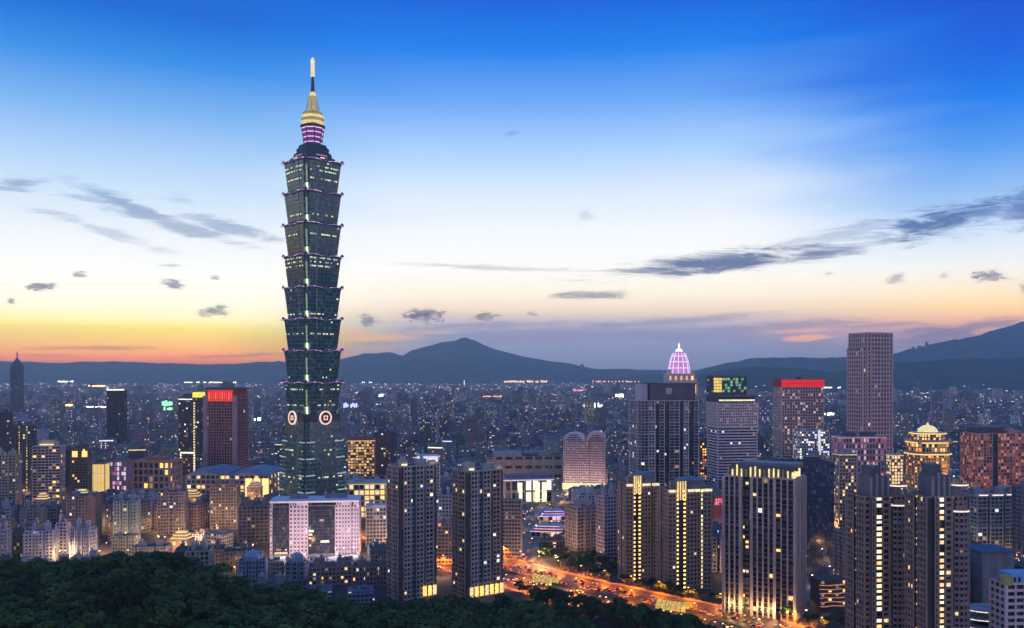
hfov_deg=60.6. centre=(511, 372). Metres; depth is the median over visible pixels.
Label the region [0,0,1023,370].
sky
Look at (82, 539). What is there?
apartment block
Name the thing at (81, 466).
apartment tower
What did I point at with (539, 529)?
mall
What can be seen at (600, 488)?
apartment block
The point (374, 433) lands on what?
window
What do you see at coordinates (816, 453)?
apartment tower
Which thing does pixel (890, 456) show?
window
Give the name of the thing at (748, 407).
window
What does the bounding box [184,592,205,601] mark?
broadleaf tree
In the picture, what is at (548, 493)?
window
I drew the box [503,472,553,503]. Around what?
department store
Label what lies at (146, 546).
apartment block
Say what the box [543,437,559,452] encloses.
apartment tower
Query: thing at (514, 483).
window
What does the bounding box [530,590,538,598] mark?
belt tree
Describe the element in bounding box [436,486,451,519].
apartment block
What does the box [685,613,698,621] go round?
belt tree
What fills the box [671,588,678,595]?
street tree
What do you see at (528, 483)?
window
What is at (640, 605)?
belt tree
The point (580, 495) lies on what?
apartment block
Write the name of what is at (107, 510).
apartment block
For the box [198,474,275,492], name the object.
window
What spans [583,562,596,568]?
park tree
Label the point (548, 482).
window
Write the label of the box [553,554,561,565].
park tree
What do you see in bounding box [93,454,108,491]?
hall
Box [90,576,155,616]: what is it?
broadleaf tree
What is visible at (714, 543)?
window
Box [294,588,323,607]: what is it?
broadleaf tree
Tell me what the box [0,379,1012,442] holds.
distant lights
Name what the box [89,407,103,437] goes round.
apartment tower
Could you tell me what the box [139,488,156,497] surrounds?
apartment block
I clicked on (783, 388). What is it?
window
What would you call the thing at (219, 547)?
apartment block
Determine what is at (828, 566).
pavement
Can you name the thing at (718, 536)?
apartment block
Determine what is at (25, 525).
apartment block
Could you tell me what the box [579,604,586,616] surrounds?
belt tree
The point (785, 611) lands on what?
street tree
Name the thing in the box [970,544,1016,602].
building
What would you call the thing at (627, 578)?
street tree
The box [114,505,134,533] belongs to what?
window
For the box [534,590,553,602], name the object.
belt tree
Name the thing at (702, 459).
office block
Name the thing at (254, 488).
hall
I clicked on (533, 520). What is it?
road
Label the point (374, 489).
mall
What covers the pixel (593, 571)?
street tree
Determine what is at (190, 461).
hall
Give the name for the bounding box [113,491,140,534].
apartment block
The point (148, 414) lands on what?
apartment tower
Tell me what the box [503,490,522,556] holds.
office block
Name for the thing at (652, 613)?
belt tree
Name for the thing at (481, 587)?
lobby window
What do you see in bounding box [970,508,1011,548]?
window
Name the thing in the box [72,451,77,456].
lit crown window
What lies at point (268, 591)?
broadleaf tree
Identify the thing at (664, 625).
belt tree
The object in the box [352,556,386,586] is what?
apartment block
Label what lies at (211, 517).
window
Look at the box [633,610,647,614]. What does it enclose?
belt tree
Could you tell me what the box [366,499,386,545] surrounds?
office block
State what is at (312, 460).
pagoda skyscraper
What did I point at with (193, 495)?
hall
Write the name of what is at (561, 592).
belt tree
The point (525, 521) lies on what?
pavement
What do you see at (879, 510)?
window
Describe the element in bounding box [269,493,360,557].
office complex
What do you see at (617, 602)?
belt tree
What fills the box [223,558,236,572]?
window
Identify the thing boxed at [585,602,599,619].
belt tree
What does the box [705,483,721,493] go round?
apartment block
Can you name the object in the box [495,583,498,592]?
lobby window
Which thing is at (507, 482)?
window
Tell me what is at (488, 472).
window
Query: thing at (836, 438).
window
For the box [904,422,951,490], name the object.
government building
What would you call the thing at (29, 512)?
apartment block
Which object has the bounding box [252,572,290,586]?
apartment block
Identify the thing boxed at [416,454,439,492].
office tower
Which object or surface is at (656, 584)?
street tree
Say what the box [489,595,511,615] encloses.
broadleaf tree
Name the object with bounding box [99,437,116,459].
apartment tower
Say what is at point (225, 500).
apartment tower
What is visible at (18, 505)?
apartment block
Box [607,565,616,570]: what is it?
park tree
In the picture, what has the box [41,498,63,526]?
apartment block
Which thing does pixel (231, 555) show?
apartment block
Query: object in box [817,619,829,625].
street tree
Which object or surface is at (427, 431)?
apartment tower
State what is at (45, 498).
hall
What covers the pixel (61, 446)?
window
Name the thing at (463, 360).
mountain
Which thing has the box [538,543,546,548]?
park tree
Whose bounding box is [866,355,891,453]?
window
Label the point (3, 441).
window
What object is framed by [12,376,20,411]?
window
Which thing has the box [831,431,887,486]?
building
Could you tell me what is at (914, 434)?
window
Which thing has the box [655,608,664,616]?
belt tree
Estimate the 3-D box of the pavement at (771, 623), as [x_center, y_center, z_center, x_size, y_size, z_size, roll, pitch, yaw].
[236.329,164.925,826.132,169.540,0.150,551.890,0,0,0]
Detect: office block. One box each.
[237,497,269,543]
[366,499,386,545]
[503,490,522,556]
[699,436,706,484]
[770,454,833,556]
[793,427,829,460]
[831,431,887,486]
[832,449,857,528]
[886,449,903,489]
[960,425,1023,489]
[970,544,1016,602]
[989,569,1023,627]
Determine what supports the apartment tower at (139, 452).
on the ground
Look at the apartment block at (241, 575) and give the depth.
640.73 m
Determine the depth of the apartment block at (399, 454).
1333.35 m
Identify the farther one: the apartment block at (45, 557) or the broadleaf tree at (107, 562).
the apartment block at (45, 557)
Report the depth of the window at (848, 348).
1385.20 m
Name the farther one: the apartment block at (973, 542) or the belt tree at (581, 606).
the apartment block at (973, 542)
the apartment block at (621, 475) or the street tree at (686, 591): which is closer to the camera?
the street tree at (686, 591)
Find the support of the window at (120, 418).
in the office tower at (117, 413)
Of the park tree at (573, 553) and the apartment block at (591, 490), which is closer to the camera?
the park tree at (573, 553)
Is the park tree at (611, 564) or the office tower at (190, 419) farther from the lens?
the office tower at (190, 419)
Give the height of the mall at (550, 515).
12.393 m
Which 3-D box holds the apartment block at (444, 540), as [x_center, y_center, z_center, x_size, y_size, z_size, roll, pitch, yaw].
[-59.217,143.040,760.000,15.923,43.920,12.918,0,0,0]
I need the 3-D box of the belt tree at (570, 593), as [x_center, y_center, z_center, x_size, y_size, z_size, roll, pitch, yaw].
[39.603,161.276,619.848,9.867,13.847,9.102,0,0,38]
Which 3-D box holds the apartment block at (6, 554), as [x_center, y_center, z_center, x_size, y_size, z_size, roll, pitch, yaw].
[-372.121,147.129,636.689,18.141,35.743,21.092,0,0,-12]
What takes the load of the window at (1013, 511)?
in the apartment tower at (1017, 518)
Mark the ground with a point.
(444, 582)
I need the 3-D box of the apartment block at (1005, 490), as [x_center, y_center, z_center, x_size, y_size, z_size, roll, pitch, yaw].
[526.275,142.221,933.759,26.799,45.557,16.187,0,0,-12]
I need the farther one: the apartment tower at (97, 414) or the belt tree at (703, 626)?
the apartment tower at (97, 414)
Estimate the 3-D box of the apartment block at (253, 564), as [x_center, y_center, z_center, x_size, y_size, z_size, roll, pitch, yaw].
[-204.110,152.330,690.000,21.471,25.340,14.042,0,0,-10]
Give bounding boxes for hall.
[34,493,51,505]
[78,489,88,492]
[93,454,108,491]
[168,531,194,552]
[180,447,199,475]
[184,464,281,495]
[188,490,203,502]
[246,481,262,500]
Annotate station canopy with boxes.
[531,574,558,585]
[655,599,689,612]
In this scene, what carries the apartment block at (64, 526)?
on the ground
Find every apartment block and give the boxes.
[0,447,21,505]
[0,498,17,531]
[0,500,20,523]
[0,520,11,556]
[1,550,17,559]
[12,524,24,557]
[16,517,44,530]
[19,499,47,523]
[22,520,59,560]
[32,439,64,505]
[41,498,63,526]
[43,553,61,562]
[55,513,70,553]
[60,553,68,561]
[69,517,96,558]
[72,550,101,559]
[95,491,109,499]
[102,497,116,529]
[111,526,140,554]
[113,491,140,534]
[114,489,144,499]
[125,494,150,532]
[131,538,171,555]
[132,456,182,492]
[133,493,152,527]
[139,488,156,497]
[149,492,156,524]
[154,504,156,528]
[174,540,198,554]
[184,539,214,565]
[188,498,207,530]
[200,537,226,573]
[203,494,209,518]
[221,540,252,573]
[222,572,250,586]
[238,550,267,583]
[241,492,247,502]
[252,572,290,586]
[253,495,270,501]
[285,552,308,580]
[308,554,351,585]
[344,470,363,491]
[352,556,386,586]
[368,538,386,562]
[397,451,404,461]
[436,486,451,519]
[436,512,451,563]
[440,470,451,481]
[440,478,450,492]
[564,497,595,557]
[571,485,595,503]
[580,484,595,493]
[595,482,616,494]
[596,486,616,563]
[610,465,618,479]
[618,466,627,481]
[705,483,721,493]
[712,519,721,534]
[712,530,721,572]
[712,536,716,571]
[810,575,844,612]
[833,528,844,576]
[844,546,844,577]
[903,487,917,493]
[961,487,972,493]
[970,534,981,544]
[989,485,1011,492]
[1014,555,1023,562]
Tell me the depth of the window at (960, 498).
470.49 m
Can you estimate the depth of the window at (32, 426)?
1113.04 m
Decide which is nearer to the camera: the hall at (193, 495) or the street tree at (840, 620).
the street tree at (840, 620)
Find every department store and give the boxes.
[492,449,562,482]
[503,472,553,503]
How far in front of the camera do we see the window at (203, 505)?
919.60 m
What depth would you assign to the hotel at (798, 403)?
1481.67 m
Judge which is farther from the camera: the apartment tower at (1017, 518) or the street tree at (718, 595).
the apartment tower at (1017, 518)
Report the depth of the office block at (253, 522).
848.64 m
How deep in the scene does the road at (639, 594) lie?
651.53 m
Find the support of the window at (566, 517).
in the apartment block at (580, 526)
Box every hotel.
[347,435,375,477]
[562,430,605,490]
[773,377,823,458]
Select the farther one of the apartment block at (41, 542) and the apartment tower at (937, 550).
the apartment block at (41, 542)
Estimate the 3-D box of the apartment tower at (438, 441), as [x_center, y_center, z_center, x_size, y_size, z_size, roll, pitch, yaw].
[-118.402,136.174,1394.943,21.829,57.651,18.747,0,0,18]
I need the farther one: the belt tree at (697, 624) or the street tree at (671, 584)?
the street tree at (671, 584)
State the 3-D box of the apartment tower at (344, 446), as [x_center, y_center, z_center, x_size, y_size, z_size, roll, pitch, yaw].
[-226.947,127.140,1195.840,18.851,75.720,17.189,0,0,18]
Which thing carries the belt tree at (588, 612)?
on the ground
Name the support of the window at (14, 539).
in the apartment block at (17, 542)
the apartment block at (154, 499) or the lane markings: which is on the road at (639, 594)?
the lane markings
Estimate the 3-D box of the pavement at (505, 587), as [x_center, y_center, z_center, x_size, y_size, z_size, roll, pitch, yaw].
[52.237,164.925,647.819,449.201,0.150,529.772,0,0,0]
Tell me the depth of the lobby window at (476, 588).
639.48 m
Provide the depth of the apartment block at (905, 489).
922.25 m
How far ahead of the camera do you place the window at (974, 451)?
1064.41 m
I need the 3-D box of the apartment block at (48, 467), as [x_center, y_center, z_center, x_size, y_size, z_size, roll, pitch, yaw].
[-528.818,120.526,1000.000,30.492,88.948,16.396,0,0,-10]
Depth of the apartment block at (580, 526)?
781.03 m
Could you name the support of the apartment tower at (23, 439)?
on the ground
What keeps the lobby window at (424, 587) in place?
in the apartment tower at (411, 532)
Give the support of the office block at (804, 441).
on the ground
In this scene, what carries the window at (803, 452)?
in the office block at (804, 441)
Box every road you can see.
[361,530,772,627]
[503,483,565,575]
[771,556,829,627]
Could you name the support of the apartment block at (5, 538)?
on the ground
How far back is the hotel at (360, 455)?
1139.84 m
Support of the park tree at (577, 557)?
on the ground
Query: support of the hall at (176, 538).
on the ground
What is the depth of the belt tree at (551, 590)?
614.60 m
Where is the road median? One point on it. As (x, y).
(735, 625)
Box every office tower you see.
[10,352,23,411]
[106,388,126,443]
[178,392,204,461]
[203,381,248,469]
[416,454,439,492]
[660,344,698,400]
[706,395,757,487]
[707,375,746,400]
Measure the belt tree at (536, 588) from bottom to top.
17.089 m
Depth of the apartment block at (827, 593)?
603.80 m
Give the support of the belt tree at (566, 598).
on the ground
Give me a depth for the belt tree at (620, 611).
566.35 m
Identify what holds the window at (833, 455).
in the office block at (845, 472)
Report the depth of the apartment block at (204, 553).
629.88 m
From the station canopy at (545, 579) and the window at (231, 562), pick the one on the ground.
the station canopy at (545, 579)
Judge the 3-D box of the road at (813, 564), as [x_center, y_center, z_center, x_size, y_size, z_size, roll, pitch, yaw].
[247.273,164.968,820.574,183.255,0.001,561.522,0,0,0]
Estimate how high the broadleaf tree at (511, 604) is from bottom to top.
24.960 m
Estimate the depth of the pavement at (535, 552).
821.36 m
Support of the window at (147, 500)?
in the apartment block at (145, 515)
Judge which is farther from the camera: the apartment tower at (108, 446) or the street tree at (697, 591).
the apartment tower at (108, 446)
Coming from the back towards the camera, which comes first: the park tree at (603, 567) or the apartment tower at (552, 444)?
the apartment tower at (552, 444)
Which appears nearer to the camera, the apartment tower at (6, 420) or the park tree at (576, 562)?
the park tree at (576, 562)
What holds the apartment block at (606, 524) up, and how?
on the ground
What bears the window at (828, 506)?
in the office block at (817, 471)
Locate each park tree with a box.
[537,549,548,560]
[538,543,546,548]
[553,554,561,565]
[559,547,567,553]
[567,551,578,557]
[572,560,584,569]
[573,554,582,566]
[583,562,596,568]
[596,555,607,565]
[600,565,607,575]
[606,562,615,572]
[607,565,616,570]
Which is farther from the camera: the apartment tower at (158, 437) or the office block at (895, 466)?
the apartment tower at (158, 437)
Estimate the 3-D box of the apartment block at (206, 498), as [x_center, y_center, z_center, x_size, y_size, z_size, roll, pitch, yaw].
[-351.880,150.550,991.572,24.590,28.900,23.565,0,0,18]
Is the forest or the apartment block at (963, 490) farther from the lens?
the apartment block at (963, 490)
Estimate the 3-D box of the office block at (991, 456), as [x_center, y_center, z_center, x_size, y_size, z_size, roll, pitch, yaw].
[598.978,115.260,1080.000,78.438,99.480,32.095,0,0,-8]
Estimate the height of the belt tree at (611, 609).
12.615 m
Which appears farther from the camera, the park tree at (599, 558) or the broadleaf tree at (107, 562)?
the park tree at (599, 558)
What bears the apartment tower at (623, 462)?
on the ground
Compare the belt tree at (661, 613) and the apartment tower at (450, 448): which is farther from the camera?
the apartment tower at (450, 448)
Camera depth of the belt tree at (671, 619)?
549.91 m
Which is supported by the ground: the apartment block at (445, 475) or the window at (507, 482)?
the apartment block at (445, 475)
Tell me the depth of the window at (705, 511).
665.11 m
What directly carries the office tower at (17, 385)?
on the ground
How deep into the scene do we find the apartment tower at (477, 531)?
645.25 m
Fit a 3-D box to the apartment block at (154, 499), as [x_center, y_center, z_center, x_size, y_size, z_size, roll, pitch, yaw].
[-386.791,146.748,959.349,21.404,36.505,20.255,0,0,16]
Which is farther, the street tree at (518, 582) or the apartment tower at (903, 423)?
the apartment tower at (903, 423)
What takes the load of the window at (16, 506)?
in the apartment block at (8, 510)
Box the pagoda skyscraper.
[278,57,347,495]
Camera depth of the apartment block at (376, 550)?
711.48 m
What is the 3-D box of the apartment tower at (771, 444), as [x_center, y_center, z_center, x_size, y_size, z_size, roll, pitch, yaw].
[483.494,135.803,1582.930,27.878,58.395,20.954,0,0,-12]
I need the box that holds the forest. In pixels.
[0,550,595,627]
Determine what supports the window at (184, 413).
in the office tower at (190, 419)
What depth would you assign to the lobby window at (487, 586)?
644.81 m
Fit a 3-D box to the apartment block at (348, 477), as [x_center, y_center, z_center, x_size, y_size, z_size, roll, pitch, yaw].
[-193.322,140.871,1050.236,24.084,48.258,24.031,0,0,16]
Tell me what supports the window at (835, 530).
in the apartment block at (839, 545)
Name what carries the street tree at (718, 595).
on the ground
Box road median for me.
[503,570,745,627]
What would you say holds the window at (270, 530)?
in the office complex
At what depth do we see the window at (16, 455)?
956.46 m
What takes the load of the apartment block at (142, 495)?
on the ground
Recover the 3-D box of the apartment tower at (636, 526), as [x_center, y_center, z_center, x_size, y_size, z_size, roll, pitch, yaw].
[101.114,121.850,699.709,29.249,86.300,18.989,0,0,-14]
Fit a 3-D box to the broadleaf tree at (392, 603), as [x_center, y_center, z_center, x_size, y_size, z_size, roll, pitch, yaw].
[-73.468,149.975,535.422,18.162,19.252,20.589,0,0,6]
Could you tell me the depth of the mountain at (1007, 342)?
10420.96 m
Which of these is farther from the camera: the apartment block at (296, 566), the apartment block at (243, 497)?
the apartment block at (243, 497)
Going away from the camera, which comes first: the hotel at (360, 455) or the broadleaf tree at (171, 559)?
the broadleaf tree at (171, 559)
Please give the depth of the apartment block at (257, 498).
958.07 m
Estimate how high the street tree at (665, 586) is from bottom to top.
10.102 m
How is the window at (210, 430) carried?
in the office tower at (225, 422)
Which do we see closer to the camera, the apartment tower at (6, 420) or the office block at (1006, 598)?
the office block at (1006, 598)
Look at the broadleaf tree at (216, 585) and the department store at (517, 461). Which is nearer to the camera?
the broadleaf tree at (216, 585)
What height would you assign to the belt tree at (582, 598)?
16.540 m
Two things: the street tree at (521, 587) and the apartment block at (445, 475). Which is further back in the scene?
the apartment block at (445, 475)
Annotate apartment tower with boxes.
[0,407,12,453]
[12,419,35,502]
[65,443,70,503]
[66,488,101,534]
[71,441,92,493]
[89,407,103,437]
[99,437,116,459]
[128,446,147,459]
[141,403,154,428]
[150,427,166,450]
[157,485,187,535]
[210,477,240,529]
[275,442,282,457]
[281,443,283,461]
[340,434,346,441]
[341,438,349,471]
[373,428,396,476]
[386,455,436,600]
[408,434,418,444]
[419,417,435,452]
[428,443,445,466]
[429,440,445,445]
[442,437,455,461]
[452,462,502,597]
[465,415,477,447]
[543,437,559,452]
[617,471,659,582]
[619,454,627,472]
[628,383,698,485]
[656,476,711,591]
[722,459,806,621]
[770,433,772,456]
[802,449,825,459]
[845,464,906,627]
[847,332,892,453]
[893,410,913,441]
[904,463,969,627]
[962,484,1011,548]
[1011,477,1023,560]
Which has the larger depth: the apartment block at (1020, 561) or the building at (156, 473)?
the building at (156, 473)
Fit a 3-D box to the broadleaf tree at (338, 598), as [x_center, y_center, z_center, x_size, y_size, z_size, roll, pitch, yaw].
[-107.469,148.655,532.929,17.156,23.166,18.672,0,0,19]
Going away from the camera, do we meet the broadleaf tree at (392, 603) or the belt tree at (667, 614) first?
the broadleaf tree at (392, 603)
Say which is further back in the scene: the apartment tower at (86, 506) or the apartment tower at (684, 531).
the apartment tower at (86, 506)
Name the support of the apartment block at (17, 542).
on the ground
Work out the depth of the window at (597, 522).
754.78 m
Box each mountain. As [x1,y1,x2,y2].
[0,337,667,384]
[608,321,1023,385]
[695,357,1023,393]
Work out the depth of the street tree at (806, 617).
566.60 m
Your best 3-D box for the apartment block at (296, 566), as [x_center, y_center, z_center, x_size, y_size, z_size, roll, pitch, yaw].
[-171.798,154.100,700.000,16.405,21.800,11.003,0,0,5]
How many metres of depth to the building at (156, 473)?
1103.60 m
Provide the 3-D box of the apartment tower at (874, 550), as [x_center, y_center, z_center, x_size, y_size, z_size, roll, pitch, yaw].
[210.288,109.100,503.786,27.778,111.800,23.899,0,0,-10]
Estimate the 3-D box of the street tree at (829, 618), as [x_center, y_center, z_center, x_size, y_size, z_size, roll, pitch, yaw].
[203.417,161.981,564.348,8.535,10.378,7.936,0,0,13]
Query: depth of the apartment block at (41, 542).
763.69 m
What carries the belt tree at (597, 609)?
on the ground
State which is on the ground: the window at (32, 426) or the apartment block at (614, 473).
the apartment block at (614, 473)
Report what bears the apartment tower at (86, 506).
on the ground
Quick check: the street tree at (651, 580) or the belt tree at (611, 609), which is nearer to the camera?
the belt tree at (611, 609)
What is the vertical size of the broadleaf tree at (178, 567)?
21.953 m
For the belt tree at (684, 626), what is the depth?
521.61 m
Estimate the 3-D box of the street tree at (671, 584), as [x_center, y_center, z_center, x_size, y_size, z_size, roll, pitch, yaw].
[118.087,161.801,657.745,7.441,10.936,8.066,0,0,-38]
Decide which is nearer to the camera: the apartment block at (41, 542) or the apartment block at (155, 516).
the apartment block at (41, 542)
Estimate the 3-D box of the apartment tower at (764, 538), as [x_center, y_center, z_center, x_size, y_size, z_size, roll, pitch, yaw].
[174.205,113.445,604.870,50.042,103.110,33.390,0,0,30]
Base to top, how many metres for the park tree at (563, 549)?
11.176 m
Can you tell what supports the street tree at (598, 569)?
on the ground
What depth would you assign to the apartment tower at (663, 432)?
981.27 m
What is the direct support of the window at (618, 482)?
in the apartment tower at (636, 526)
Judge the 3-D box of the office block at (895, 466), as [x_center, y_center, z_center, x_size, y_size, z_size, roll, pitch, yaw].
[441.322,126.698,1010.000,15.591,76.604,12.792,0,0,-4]
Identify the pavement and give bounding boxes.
[361,535,624,617]
[503,483,557,562]
[510,557,809,627]
[516,491,567,575]
[761,576,809,627]
[805,556,833,627]
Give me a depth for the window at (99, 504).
882.43 m
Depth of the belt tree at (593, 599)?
596.89 m
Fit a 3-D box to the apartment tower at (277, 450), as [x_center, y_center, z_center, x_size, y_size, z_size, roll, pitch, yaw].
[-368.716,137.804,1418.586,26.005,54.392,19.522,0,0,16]
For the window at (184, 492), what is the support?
in the apartment tower at (172, 511)
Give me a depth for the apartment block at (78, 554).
642.67 m
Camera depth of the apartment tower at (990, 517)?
739.17 m
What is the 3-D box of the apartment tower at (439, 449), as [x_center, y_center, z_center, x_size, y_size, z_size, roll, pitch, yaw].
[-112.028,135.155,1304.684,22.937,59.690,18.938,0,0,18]
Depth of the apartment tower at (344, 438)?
1421.75 m
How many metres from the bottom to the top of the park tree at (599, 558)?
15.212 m
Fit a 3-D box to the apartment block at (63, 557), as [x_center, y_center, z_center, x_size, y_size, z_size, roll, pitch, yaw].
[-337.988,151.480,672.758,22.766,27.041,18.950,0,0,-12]
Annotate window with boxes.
[0,415,11,452]
[0,455,18,503]
[0,506,16,531]
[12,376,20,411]
[13,426,35,501]
[14,539,21,556]
[33,446,64,505]
[47,507,59,526]
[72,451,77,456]
[82,451,86,456]
[95,504,100,533]
[107,391,124,442]
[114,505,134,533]
[142,500,149,531]
[158,492,184,533]
[179,398,202,460]
[189,505,206,528]
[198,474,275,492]
[209,398,247,467]
[211,517,235,528]
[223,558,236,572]
[270,530,357,555]
[343,447,346,471]
[348,441,373,477]
[374,433,393,474]
[388,466,432,597]
[423,586,426,595]
[428,585,431,594]
[433,585,436,594]
[454,470,498,595]
[470,587,473,596]
[475,587,478,596]
[480,586,483,595]
[485,585,488,594]
[490,584,493,593]
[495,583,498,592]
[506,481,509,490]
[512,481,516,490]
[526,481,530,489]
[526,492,530,501]
[547,480,550,489]
[547,492,550,500]
[564,448,604,489]
[566,517,595,553]
[597,522,615,561]
[618,482,654,579]
[630,400,697,485]
[658,488,710,588]
[708,377,745,399]
[708,427,756,487]
[713,542,715,570]
[718,407,756,425]
[725,477,801,618]
[783,388,822,457]
[796,432,828,459]
[807,503,833,555]
[833,455,855,528]
[835,530,844,574]
[836,438,885,475]
[848,348,864,433]
[849,494,903,627]
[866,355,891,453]
[888,456,901,483]
[906,494,966,627]
[909,434,945,488]
[961,433,1023,489]
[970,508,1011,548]
[1013,511,1021,560]
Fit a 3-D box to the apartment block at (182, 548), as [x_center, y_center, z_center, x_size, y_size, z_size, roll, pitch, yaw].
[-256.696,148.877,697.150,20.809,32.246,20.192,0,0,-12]
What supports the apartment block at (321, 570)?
on the ground
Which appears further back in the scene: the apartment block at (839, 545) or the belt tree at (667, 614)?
the apartment block at (839, 545)
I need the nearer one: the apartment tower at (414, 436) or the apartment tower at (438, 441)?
the apartment tower at (438, 441)
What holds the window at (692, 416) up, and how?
in the apartment tower at (663, 432)
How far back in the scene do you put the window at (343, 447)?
1186.85 m
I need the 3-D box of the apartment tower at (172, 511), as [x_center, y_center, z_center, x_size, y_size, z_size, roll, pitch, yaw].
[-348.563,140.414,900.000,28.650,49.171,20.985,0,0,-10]
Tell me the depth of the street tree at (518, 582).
659.27 m
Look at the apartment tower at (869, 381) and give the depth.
1380.07 m
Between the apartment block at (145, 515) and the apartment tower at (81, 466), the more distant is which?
the apartment tower at (81, 466)
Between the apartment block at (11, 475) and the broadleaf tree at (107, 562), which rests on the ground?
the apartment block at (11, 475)
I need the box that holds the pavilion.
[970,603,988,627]
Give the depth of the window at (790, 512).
589.55 m
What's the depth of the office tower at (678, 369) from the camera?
1483.22 m
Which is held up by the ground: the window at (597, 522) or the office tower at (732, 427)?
the office tower at (732, 427)
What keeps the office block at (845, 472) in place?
on the ground
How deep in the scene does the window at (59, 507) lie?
888.80 m
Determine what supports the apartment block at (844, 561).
on the ground
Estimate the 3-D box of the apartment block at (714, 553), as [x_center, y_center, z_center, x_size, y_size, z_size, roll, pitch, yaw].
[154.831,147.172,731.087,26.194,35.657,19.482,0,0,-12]
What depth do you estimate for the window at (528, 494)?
1104.38 m
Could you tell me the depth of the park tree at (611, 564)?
715.07 m
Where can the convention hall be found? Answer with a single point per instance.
(202, 479)
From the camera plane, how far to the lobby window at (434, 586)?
645.60 m
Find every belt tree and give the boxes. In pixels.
[528,586,542,598]
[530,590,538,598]
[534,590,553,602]
[545,587,559,606]
[550,596,566,611]
[554,588,567,595]
[562,596,572,601]
[565,591,573,604]
[571,594,589,605]
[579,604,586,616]
[582,608,595,620]
[583,596,600,612]
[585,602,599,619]
[589,604,607,624]
[606,606,616,619]
[608,598,628,607]
[612,607,631,626]
[629,602,649,611]
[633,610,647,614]
[641,610,661,624]
[653,623,671,627]
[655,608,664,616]
[663,611,675,617]
[666,617,676,627]
[674,613,694,624]
[678,624,695,627]
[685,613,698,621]
[693,622,704,626]
[698,624,710,627]
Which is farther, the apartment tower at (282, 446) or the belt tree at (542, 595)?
the apartment tower at (282, 446)
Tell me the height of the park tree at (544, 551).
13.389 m
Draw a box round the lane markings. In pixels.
[513,570,782,627]
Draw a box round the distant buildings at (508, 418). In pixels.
[0,382,1023,602]
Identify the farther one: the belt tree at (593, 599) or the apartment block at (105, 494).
the apartment block at (105, 494)
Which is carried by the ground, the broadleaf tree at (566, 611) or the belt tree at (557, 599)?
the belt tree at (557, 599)
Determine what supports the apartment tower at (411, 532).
on the ground
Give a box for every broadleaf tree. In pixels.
[58,604,86,612]
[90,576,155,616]
[93,555,144,578]
[95,570,111,576]
[137,560,182,588]
[144,550,188,568]
[172,552,185,569]
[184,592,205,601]
[188,564,221,589]
[245,587,274,601]
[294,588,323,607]
[332,596,347,601]
[387,601,401,608]
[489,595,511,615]
[500,600,526,614]
[554,603,581,618]
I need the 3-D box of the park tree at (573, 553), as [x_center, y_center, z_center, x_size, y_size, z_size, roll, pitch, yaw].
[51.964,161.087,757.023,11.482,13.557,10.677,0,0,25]
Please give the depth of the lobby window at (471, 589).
637.61 m
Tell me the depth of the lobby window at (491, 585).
647.17 m
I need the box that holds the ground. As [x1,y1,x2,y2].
[21,483,980,627]
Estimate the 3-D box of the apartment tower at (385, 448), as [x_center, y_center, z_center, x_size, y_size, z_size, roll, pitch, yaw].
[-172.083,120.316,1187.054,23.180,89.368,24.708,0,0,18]
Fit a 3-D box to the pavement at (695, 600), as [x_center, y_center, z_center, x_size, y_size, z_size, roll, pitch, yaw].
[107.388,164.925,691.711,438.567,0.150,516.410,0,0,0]
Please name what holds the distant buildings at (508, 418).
on the ground
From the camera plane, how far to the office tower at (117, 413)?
1740.74 m
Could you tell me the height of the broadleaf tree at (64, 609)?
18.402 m
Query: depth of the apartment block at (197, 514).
918.79 m
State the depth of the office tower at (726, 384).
1285.10 m
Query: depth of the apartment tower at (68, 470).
1085.85 m
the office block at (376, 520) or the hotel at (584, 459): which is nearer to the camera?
the office block at (376, 520)
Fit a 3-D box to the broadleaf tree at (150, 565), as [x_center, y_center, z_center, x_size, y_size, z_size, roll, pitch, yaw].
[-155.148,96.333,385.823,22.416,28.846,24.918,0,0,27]
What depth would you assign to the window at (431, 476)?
640.10 m
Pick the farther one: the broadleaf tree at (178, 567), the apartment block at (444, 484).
the apartment block at (444, 484)
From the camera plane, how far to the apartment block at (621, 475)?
1075.12 m
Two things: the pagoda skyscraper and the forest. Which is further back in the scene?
the pagoda skyscraper
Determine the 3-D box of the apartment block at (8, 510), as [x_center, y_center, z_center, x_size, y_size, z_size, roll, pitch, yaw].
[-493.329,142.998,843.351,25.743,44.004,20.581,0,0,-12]
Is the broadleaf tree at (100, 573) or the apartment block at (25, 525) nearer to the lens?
the broadleaf tree at (100, 573)
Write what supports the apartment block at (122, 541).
on the ground
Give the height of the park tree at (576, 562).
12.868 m
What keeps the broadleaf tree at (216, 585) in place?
on the forest hill
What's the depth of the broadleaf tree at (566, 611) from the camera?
531.07 m
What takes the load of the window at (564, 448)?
in the hotel at (584, 459)
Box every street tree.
[514,580,524,591]
[517,584,526,589]
[589,568,597,577]
[594,567,601,577]
[622,576,632,581]
[647,578,656,588]
[653,582,660,591]
[660,583,670,593]
[664,581,674,592]
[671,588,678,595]
[682,589,691,597]
[692,588,701,595]
[713,593,721,604]
[779,606,792,620]
[802,614,813,626]
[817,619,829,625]
[822,616,833,627]
[833,616,844,627]
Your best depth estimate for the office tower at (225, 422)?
1284.28 m
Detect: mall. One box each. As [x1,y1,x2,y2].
[110,454,131,491]
[347,475,386,517]
[530,523,564,536]
[535,508,564,521]
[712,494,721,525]
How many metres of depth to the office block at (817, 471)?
787.47 m
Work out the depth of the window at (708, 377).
1285.80 m
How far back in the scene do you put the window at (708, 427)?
1065.19 m
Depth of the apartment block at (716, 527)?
788.29 m

